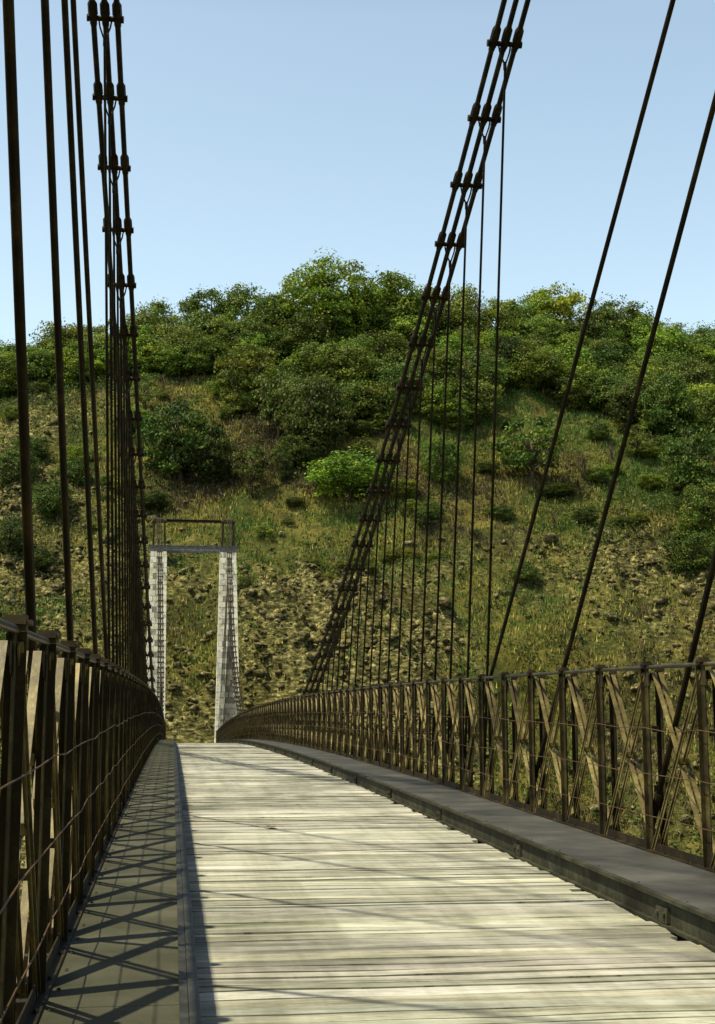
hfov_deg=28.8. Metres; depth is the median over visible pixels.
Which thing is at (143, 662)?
hanger rod
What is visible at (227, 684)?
hanger rod
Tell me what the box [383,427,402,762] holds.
hanger rod
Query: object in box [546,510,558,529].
tree
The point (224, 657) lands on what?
stay cable
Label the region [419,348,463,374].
tree
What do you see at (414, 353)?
tree
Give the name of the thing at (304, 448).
bush
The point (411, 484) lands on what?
bush
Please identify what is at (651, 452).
bush
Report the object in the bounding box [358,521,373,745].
hanger rod
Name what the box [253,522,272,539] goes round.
bush
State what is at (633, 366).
tree
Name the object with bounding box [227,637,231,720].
hanger rod
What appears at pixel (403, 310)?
tree
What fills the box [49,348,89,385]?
tree
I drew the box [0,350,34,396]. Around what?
bush
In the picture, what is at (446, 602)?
rubble
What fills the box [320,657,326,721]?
hanger rod
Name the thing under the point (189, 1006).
kerb
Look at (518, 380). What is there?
tree
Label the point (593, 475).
bush
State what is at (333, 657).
hanger rod
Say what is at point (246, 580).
bush
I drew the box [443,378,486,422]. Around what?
tree
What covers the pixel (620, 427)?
bush
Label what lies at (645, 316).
tree
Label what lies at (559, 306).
tree
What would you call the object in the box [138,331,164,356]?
tree
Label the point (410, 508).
bush
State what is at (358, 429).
bush
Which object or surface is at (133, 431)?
bush
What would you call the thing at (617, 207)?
stay cable
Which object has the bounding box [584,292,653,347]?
tree
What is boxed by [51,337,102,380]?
tree
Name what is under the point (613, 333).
tree
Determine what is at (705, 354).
tree
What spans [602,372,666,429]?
tree
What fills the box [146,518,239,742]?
bridge tower
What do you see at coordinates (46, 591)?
rock
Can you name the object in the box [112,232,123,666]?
hanger rod
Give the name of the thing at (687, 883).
pavement
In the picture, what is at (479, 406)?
tree
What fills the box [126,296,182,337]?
tree
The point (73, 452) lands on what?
bush
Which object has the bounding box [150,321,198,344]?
tree
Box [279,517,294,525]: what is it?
bush
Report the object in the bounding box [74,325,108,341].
tree
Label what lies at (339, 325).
tree
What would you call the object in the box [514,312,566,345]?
tree
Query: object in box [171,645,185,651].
rock
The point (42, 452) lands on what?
bush
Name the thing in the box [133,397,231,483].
bush
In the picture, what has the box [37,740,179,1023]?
pavement
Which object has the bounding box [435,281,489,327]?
tree
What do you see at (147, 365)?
tree
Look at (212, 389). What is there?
tree
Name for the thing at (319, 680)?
hanger rod
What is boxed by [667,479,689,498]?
bush
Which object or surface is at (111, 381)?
hanger rod
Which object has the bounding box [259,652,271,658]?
rock
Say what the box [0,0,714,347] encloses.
sky
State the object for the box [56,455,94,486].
bush
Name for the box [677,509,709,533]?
bush
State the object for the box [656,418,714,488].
tree
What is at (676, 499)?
bush
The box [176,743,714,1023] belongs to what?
road
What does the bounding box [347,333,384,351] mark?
tree
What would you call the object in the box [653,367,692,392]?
tree
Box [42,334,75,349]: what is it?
tree
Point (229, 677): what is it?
hanger rod
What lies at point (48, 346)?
tree
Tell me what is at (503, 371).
tree
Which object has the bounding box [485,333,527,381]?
tree
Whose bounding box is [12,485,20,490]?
rock
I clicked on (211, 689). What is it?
rock
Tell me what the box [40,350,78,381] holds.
tree
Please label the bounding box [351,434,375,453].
bush
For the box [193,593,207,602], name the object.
rock
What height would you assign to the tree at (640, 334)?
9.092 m
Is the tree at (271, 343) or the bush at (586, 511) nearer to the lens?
the bush at (586, 511)
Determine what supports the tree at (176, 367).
on the hillside
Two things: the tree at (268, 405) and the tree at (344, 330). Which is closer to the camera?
the tree at (268, 405)
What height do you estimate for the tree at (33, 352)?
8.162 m
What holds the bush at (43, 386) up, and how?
on the hillside
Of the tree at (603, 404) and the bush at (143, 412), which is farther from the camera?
the tree at (603, 404)
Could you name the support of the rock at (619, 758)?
on the hillside
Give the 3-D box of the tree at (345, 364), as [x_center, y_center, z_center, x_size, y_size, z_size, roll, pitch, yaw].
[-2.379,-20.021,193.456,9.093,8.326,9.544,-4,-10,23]
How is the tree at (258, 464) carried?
on the hillside
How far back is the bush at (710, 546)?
165.27 m
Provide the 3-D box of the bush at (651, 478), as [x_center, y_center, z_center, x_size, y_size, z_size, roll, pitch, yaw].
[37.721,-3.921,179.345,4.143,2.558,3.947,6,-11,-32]
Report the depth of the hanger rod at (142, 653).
36.41 m
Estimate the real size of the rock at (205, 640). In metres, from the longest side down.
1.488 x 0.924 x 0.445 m
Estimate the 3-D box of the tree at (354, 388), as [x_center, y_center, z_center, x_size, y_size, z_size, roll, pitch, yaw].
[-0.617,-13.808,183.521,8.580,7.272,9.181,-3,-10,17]
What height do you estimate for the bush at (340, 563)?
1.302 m
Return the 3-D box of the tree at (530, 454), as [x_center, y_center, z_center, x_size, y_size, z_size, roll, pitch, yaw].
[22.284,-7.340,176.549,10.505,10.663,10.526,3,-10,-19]
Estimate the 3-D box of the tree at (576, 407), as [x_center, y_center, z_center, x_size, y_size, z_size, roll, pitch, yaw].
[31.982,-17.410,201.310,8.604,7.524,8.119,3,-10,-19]
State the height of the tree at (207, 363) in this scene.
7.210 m
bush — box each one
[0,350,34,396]
[0,404,17,420]
[0,442,41,485]
[0,510,34,555]
[11,433,57,461]
[28,380,52,397]
[31,476,79,523]
[34,544,56,572]
[50,467,59,476]
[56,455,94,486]
[58,443,93,461]
[89,449,103,462]
[92,523,106,531]
[94,476,117,488]
[101,494,114,500]
[109,415,140,440]
[109,479,139,495]
[125,406,150,429]
[130,373,158,409]
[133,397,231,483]
[136,489,174,510]
[143,442,175,459]
[155,391,169,400]
[172,333,231,375]
[173,284,245,330]
[187,429,236,486]
[213,281,275,327]
[216,408,240,421]
[238,574,254,588]
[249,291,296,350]
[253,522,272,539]
[269,430,324,468]
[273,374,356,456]
[274,448,292,481]
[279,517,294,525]
[283,495,304,505]
[293,446,400,503]
[296,557,329,569]
[321,570,335,580]
[334,560,344,567]
[343,552,374,574]
[349,328,415,377]
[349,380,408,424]
[349,419,377,436]
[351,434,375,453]
[367,415,387,433]
[377,546,423,562]
[390,477,421,499]
[391,357,442,399]
[402,499,419,512]
[412,506,436,528]
[417,500,446,517]
[419,344,481,398]
[419,432,465,483]
[427,550,452,561]
[453,377,505,423]
[467,529,480,535]
[476,460,500,474]
[481,504,500,514]
[488,503,516,521]
[501,422,515,429]
[508,561,540,582]
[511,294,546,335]
[527,345,563,356]
[535,482,573,497]
[549,482,576,495]
[556,339,592,359]
[571,336,641,371]
[571,504,600,524]
[575,451,588,483]
[580,466,611,483]
[584,420,612,435]
[585,430,610,439]
[601,462,624,473]
[609,514,637,525]
[615,422,625,432]
[622,355,667,374]
[629,511,648,522]
[631,370,694,441]
[635,445,661,458]
[635,472,665,489]
[649,435,672,453]
[657,526,714,575]
[662,352,714,397]
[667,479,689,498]
[670,494,697,511]
[677,475,714,531]
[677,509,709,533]
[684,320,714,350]
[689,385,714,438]
[702,537,714,553]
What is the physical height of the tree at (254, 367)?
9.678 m
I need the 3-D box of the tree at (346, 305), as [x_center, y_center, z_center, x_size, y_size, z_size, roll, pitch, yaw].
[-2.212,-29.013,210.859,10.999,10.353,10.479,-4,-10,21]
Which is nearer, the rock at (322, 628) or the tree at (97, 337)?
the rock at (322, 628)
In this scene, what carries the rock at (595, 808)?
on the hillside
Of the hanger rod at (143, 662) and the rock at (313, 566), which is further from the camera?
the rock at (313, 566)
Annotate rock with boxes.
[3,595,19,603]
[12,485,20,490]
[18,563,23,571]
[37,574,47,578]
[39,457,52,463]
[42,588,55,596]
[56,568,63,575]
[69,501,77,506]
[167,683,179,690]
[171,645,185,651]
[173,627,181,632]
[173,661,181,667]
[190,697,198,702]
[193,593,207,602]
[200,637,211,642]
[200,671,212,679]
[205,684,215,692]
[206,630,217,637]
[208,679,215,685]
[243,587,257,596]
[254,642,266,647]
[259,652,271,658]
[277,577,289,583]
[306,563,316,568]
[320,624,332,632]
[324,588,332,594]
[340,641,350,647]
[375,594,384,602]
[387,605,397,612]
[587,804,598,812]
[603,528,612,535]
[604,613,617,619]
[617,756,627,766]
[622,598,633,603]
[623,671,634,678]
[630,683,639,691]
[642,616,651,620]
[648,557,661,563]
[654,772,668,783]
[663,672,672,677]
[679,814,692,822]
[682,724,695,733]
[690,672,695,682]
[692,760,698,768]
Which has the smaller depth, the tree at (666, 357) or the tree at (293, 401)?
the tree at (293, 401)
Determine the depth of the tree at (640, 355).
212.43 m
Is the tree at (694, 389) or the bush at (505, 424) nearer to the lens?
the bush at (505, 424)
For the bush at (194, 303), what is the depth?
213.19 m
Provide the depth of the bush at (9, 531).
154.80 m
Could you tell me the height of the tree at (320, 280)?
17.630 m
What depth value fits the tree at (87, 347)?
206.16 m
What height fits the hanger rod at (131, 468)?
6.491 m
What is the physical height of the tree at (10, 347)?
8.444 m
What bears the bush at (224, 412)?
on the hillside
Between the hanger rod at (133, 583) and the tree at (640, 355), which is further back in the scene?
the tree at (640, 355)
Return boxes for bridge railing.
[0,614,165,1023]
[216,657,714,872]
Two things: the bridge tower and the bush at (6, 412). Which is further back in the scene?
the bush at (6, 412)
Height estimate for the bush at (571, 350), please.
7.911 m
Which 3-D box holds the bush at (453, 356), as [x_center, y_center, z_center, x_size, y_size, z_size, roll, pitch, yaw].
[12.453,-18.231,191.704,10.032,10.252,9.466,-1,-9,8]
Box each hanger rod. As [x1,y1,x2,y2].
[98,21,111,660]
[103,100,116,661]
[111,170,119,665]
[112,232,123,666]
[116,287,126,667]
[119,336,129,670]
[122,380,131,671]
[125,420,133,672]
[130,456,135,673]
[132,488,137,675]
[134,517,139,675]
[136,543,140,677]
[138,567,142,677]
[139,589,143,678]
[140,608,144,679]
[142,626,145,681]
[143,642,146,681]
[223,596,229,721]
[224,601,231,713]
[224,608,231,722]
[225,615,230,715]
[225,620,230,722]
[226,625,232,718]
[226,633,231,721]
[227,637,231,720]
[228,641,233,716]
[229,649,232,710]
[316,670,322,691]
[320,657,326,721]
[325,643,332,718]
[331,628,338,693]
[336,610,344,706]
[342,591,350,687]
[348,570,357,687]
[354,547,365,686]
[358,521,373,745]
[366,493,382,747]
[375,462,392,748]
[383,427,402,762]
[393,389,413,765]
[405,346,426,768]
[417,299,439,772]
[431,246,455,775]
[447,187,471,780]
[464,121,489,782]
[485,46,510,764]
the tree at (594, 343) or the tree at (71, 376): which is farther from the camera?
the tree at (594, 343)
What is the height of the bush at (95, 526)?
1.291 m
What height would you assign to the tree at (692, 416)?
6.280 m
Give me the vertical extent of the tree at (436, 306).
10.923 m
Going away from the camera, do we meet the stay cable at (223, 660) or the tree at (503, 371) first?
the stay cable at (223, 660)
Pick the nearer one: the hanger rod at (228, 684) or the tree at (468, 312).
the hanger rod at (228, 684)
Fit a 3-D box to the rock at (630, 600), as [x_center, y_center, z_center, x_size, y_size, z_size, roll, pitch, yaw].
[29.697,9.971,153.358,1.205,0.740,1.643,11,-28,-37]
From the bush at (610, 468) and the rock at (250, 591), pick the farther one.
the bush at (610, 468)
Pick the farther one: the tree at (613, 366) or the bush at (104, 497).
the tree at (613, 366)
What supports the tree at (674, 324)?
on the hillside
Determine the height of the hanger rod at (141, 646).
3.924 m
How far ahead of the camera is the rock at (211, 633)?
144.04 m
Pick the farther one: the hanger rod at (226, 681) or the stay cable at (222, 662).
the stay cable at (222, 662)
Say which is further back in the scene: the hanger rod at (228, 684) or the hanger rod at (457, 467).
the hanger rod at (228, 684)
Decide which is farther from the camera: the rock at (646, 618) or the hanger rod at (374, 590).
the rock at (646, 618)
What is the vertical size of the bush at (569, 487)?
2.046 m
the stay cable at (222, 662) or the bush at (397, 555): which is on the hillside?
the bush at (397, 555)
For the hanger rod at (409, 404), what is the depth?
26.30 m
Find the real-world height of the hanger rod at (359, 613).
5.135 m
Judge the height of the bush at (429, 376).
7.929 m
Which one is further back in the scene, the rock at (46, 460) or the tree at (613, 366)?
the tree at (613, 366)
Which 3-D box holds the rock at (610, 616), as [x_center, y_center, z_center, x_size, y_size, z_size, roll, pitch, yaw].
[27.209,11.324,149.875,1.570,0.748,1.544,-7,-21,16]
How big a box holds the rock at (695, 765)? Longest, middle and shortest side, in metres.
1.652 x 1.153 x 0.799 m
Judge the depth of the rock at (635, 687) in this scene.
142.22 m
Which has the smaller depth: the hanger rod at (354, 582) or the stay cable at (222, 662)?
the hanger rod at (354, 582)
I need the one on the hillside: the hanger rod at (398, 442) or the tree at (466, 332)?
the tree at (466, 332)
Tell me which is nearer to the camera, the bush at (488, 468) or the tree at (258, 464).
the tree at (258, 464)
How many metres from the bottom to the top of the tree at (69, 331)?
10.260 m
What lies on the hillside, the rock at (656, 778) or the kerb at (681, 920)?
the rock at (656, 778)
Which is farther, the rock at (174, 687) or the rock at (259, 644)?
the rock at (259, 644)
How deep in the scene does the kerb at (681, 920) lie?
11.16 m
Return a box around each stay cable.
[2,0,36,790]
[41,0,73,640]
[61,0,97,653]
[70,0,108,658]
[218,575,227,728]
[219,579,227,727]
[221,580,227,724]
[222,560,228,724]
[459,0,675,783]
[524,92,714,808]
[644,547,714,839]
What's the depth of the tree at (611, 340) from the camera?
217.88 m
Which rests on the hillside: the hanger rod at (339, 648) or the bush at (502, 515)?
the bush at (502, 515)
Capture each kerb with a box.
[173,739,201,1023]
[217,739,714,952]
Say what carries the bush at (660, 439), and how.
on the hillside
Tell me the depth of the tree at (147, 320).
207.05 m
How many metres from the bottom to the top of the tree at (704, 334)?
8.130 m
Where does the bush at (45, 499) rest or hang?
on the hillside
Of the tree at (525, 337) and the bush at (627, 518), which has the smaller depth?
the bush at (627, 518)
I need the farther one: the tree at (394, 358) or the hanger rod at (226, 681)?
the tree at (394, 358)
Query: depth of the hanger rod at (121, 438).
23.28 m
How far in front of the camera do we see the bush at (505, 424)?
189.93 m
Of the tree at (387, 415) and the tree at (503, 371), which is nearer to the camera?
the tree at (387, 415)
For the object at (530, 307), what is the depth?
222.75 m
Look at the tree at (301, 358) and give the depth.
189.96 m
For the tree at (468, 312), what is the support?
on the hillside
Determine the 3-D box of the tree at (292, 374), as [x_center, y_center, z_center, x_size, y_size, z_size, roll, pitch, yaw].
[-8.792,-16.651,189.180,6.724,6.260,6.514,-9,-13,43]
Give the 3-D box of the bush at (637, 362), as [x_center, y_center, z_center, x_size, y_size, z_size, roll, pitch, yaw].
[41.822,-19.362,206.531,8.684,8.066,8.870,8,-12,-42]
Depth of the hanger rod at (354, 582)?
33.47 m
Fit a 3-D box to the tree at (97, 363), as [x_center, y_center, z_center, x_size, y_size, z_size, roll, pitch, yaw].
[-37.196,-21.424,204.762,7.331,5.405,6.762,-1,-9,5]
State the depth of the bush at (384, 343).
195.31 m
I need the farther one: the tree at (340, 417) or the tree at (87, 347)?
the tree at (87, 347)
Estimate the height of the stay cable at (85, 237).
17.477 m
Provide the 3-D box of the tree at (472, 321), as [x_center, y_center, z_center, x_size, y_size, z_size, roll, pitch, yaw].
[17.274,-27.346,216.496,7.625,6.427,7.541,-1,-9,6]
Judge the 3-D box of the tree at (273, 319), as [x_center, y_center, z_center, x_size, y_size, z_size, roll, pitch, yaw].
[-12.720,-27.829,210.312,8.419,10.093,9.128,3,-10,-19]
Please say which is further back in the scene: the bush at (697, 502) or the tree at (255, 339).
the tree at (255, 339)
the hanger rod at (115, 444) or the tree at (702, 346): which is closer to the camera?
the hanger rod at (115, 444)
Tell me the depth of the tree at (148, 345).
202.06 m
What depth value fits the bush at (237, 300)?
210.97 m
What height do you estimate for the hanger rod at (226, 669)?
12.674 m
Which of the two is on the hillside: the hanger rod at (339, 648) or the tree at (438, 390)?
the tree at (438, 390)
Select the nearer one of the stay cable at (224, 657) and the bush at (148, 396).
the stay cable at (224, 657)
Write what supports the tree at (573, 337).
on the hillside
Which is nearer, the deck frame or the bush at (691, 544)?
the deck frame
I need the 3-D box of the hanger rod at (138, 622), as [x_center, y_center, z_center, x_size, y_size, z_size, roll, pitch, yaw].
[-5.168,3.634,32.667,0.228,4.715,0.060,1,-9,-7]
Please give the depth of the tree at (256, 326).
204.14 m
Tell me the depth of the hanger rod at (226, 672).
113.39 m
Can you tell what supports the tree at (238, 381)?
on the hillside
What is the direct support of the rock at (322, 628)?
on the hillside
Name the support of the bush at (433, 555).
on the hillside
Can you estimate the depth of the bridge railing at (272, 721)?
15.42 m
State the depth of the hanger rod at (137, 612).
31.61 m
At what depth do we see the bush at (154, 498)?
166.96 m
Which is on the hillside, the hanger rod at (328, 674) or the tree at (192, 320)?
the tree at (192, 320)
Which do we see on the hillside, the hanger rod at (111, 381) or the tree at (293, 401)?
the tree at (293, 401)
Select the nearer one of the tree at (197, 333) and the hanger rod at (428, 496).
the hanger rod at (428, 496)
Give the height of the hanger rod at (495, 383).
10.817 m
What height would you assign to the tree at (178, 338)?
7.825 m
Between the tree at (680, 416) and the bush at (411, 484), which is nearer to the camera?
the bush at (411, 484)
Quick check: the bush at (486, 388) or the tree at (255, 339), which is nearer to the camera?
the bush at (486, 388)
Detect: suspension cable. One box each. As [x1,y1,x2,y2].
[87,0,163,741]
[227,0,530,740]
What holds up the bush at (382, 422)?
on the hillside
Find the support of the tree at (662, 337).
on the hillside
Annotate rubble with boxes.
[0,416,714,904]
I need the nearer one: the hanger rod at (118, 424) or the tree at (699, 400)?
the hanger rod at (118, 424)
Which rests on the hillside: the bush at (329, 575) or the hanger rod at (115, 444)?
the bush at (329, 575)
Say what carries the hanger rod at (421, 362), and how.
hanging from the suspension cable at (504, 44)
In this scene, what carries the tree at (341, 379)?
on the hillside
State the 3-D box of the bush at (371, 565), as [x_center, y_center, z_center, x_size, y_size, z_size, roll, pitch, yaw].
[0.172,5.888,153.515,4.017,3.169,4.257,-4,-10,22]
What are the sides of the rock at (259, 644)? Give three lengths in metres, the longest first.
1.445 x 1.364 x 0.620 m
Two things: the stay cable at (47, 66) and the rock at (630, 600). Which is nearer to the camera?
the stay cable at (47, 66)
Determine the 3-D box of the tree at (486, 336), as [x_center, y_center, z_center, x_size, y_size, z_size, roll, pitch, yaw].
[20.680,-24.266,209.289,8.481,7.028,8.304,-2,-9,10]
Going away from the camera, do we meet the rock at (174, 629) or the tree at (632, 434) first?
the rock at (174, 629)
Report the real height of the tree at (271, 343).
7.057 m
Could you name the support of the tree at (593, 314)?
on the hillside
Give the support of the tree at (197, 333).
on the hillside
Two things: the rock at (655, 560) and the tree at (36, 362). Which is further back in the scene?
the tree at (36, 362)
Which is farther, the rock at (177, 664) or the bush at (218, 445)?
the bush at (218, 445)
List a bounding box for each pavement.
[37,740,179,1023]
[250,740,714,914]
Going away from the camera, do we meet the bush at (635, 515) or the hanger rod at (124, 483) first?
the hanger rod at (124, 483)
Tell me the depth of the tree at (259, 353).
197.28 m
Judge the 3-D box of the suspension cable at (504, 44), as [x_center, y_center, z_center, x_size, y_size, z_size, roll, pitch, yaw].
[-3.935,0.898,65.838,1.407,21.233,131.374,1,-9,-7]
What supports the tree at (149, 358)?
on the hillside
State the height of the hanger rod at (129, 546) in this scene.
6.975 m
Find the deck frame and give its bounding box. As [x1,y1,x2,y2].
[15,875,52,1023]
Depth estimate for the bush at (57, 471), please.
170.20 m
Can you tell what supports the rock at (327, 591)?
on the hillside
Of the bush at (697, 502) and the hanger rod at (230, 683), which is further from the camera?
the bush at (697, 502)
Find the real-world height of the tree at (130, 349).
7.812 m
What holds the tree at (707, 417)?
on the hillside
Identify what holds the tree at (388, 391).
on the hillside
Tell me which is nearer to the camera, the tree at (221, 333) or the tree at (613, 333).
the tree at (221, 333)
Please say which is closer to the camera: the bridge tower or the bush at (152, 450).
the bridge tower
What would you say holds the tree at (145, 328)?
on the hillside
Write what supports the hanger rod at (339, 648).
hanging from the suspension cable at (504, 44)
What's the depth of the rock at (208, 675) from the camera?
138.10 m
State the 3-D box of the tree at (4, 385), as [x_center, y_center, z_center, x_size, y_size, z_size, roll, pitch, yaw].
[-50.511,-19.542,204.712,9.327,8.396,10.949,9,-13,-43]
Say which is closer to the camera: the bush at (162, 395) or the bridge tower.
the bridge tower
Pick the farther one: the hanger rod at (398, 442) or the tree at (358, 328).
the tree at (358, 328)
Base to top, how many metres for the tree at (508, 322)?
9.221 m
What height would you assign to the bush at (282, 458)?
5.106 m
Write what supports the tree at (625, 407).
on the hillside
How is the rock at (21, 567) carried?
on the hillside
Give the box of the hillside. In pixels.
[0,350,714,919]
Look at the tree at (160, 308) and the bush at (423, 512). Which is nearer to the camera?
the bush at (423, 512)
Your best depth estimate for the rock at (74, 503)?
164.04 m
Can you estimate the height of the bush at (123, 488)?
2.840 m
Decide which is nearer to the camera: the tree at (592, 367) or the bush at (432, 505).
the bush at (432, 505)
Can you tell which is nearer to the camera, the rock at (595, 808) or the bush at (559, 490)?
the rock at (595, 808)
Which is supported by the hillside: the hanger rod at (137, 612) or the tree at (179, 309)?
the tree at (179, 309)
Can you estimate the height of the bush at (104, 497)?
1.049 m
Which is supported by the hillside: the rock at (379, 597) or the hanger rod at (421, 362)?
the rock at (379, 597)
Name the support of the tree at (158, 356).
on the hillside
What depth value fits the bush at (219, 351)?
200.41 m
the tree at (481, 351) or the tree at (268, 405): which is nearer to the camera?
the tree at (268, 405)
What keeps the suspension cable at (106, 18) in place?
attached to the bridge tower
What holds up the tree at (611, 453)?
on the hillside
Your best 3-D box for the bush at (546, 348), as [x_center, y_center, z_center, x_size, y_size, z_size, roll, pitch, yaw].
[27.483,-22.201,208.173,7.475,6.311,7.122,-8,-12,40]
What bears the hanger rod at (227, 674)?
hanging from the suspension cable at (504, 44)
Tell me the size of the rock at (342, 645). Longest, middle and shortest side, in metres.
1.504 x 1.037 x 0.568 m
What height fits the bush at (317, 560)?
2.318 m
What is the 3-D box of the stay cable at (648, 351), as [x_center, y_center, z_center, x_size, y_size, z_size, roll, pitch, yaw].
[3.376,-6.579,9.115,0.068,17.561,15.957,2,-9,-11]
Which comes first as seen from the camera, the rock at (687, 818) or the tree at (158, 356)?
the rock at (687, 818)
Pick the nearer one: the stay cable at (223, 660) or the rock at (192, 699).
the stay cable at (223, 660)
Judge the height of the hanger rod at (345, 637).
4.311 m
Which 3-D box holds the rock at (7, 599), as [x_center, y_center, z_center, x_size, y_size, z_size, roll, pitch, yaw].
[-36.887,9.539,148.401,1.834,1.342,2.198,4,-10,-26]
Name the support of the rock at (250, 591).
on the hillside
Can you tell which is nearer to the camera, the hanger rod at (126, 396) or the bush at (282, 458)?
the hanger rod at (126, 396)
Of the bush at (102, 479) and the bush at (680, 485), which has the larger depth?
the bush at (680, 485)
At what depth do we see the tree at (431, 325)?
211.89 m
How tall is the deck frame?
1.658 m
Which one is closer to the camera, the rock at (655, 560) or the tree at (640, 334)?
the rock at (655, 560)
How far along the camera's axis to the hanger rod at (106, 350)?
18.54 m
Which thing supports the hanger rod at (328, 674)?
hanging from the suspension cable at (504, 44)
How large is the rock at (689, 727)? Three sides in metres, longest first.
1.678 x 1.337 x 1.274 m
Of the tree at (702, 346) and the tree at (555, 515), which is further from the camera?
the tree at (702, 346)
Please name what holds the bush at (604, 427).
on the hillside
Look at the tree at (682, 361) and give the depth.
208.15 m
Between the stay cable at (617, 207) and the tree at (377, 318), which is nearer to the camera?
the stay cable at (617, 207)
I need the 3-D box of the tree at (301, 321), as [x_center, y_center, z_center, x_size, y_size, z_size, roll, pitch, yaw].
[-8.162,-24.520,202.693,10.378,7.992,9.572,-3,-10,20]
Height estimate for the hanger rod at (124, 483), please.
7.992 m
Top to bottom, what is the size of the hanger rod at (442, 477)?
9.074 m
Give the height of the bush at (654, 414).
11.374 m
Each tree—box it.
[0,336,33,354]
[0,344,12,376]
[0,350,50,396]
[3,342,55,389]
[27,317,87,350]
[27,348,54,378]
[37,337,77,352]
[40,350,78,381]
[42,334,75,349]
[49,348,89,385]
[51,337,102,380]
[71,342,98,360]
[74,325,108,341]
[75,330,113,370]
[85,347,119,377]
[96,337,130,375]
[97,318,109,336]
[102,334,147,372]
[108,324,167,375]
[112,310,173,337]
[119,332,160,373]
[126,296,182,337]
[132,343,163,373]
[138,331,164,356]
[139,334,167,358]
[141,342,172,373]
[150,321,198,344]
[152,327,214,375]
[153,335,197,377]
[172,296,202,326]
[174,325,207,338]
[179,310,229,340]
[179,334,228,378]
[196,313,242,349]
[204,369,238,398]
[211,351,287,415]
[215,372,273,403]
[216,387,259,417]
[218,315,274,352]
[222,341,280,378]
[231,442,271,497]
[232,332,269,358]
[244,369,301,438]
[245,364,280,389]
[264,246,394,338]
[264,324,318,359]
[269,312,335,356]
[273,366,310,405]
[277,336,349,379]
[284,318,340,354]
[286,371,340,394]
[289,379,327,412]
[291,325,336,352]
[292,375,340,416]
[304,399,357,429]
[310,340,369,380]
[310,343,392,388]
[311,285,368,324]
[315,315,359,341]
[325,314,356,343]
[326,378,379,428]
[335,374,373,400]
[336,337,385,360]
[338,321,372,336]
[347,269,432,330]
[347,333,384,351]
[359,304,413,339]
[364,392,407,429]
[374,363,425,399]
[376,309,431,354]
[379,345,415,378]
[388,300,431,325]
[401,283,450,328]
[404,348,441,367]
[407,378,439,414]
[407,379,467,424]
[412,312,445,339]
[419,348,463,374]
[422,328,473,370]
[423,303,460,343]
[423,364,448,384]
[429,394,474,430]
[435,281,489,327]
[439,301,495,344]
[441,324,484,353]
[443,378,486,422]
[452,389,486,425]
[454,317,490,337]
[455,339,498,363]
[458,351,507,390]
[469,326,522,351]
[472,354,512,389]
[481,296,525,337]
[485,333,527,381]
[486,415,568,489]
[502,343,555,389]
[507,310,535,334]
[508,334,550,346]
[511,344,571,394]
[513,331,553,352]
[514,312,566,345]
[526,281,589,328]
[541,317,571,338]
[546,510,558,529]
[547,338,594,386]
[548,355,607,409]
[548,368,599,410]
[551,331,591,349]
[560,309,609,344]
[579,372,627,417]
[583,300,605,326]
[583,338,614,356]
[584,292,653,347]
[586,318,629,344]
[588,368,628,414]
[595,361,637,390]
[596,333,627,354]
[600,360,635,375]
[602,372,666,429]
[602,441,617,463]
[603,378,640,413]
[609,359,664,380]
[615,368,675,405]
[618,308,667,357]
[620,423,656,459]
[624,315,664,357]
[624,351,651,364]
[635,323,701,360]
[637,400,700,439]
[650,315,692,335]
[650,348,693,372]
[650,357,696,370]
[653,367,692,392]
[655,337,714,365]
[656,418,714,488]
[661,336,707,364]
[669,397,704,430]
[679,381,714,418]
[686,395,714,414]
[693,344,714,374]
[694,323,714,346]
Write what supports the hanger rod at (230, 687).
hanging from the suspension cable at (504, 44)
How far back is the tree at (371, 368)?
188.40 m
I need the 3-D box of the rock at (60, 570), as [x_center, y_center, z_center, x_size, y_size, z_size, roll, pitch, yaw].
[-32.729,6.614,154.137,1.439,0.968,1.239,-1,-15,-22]
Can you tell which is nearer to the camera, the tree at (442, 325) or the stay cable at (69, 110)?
the stay cable at (69, 110)
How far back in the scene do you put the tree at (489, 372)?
195.15 m
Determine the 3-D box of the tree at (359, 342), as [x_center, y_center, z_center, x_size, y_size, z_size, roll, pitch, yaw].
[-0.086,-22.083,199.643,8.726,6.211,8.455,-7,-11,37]
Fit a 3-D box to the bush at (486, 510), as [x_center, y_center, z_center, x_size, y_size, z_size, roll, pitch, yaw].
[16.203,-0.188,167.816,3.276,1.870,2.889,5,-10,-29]
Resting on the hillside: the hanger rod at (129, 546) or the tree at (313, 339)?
the tree at (313, 339)
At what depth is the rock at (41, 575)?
152.69 m
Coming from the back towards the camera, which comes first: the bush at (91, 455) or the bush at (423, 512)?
the bush at (91, 455)
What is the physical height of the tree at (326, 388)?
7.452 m
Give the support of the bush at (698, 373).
on the hillside
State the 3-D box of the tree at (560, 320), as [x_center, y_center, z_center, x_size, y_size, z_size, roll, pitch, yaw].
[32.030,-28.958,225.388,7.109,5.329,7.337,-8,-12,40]
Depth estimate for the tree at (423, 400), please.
185.84 m
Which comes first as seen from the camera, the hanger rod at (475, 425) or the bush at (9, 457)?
the hanger rod at (475, 425)
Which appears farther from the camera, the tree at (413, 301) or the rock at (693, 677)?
the tree at (413, 301)
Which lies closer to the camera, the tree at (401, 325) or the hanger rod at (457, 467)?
the hanger rod at (457, 467)
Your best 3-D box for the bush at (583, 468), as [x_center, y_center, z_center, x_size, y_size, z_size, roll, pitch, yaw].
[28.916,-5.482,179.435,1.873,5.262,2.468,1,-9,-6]
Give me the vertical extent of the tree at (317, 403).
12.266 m
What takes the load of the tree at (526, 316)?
on the hillside

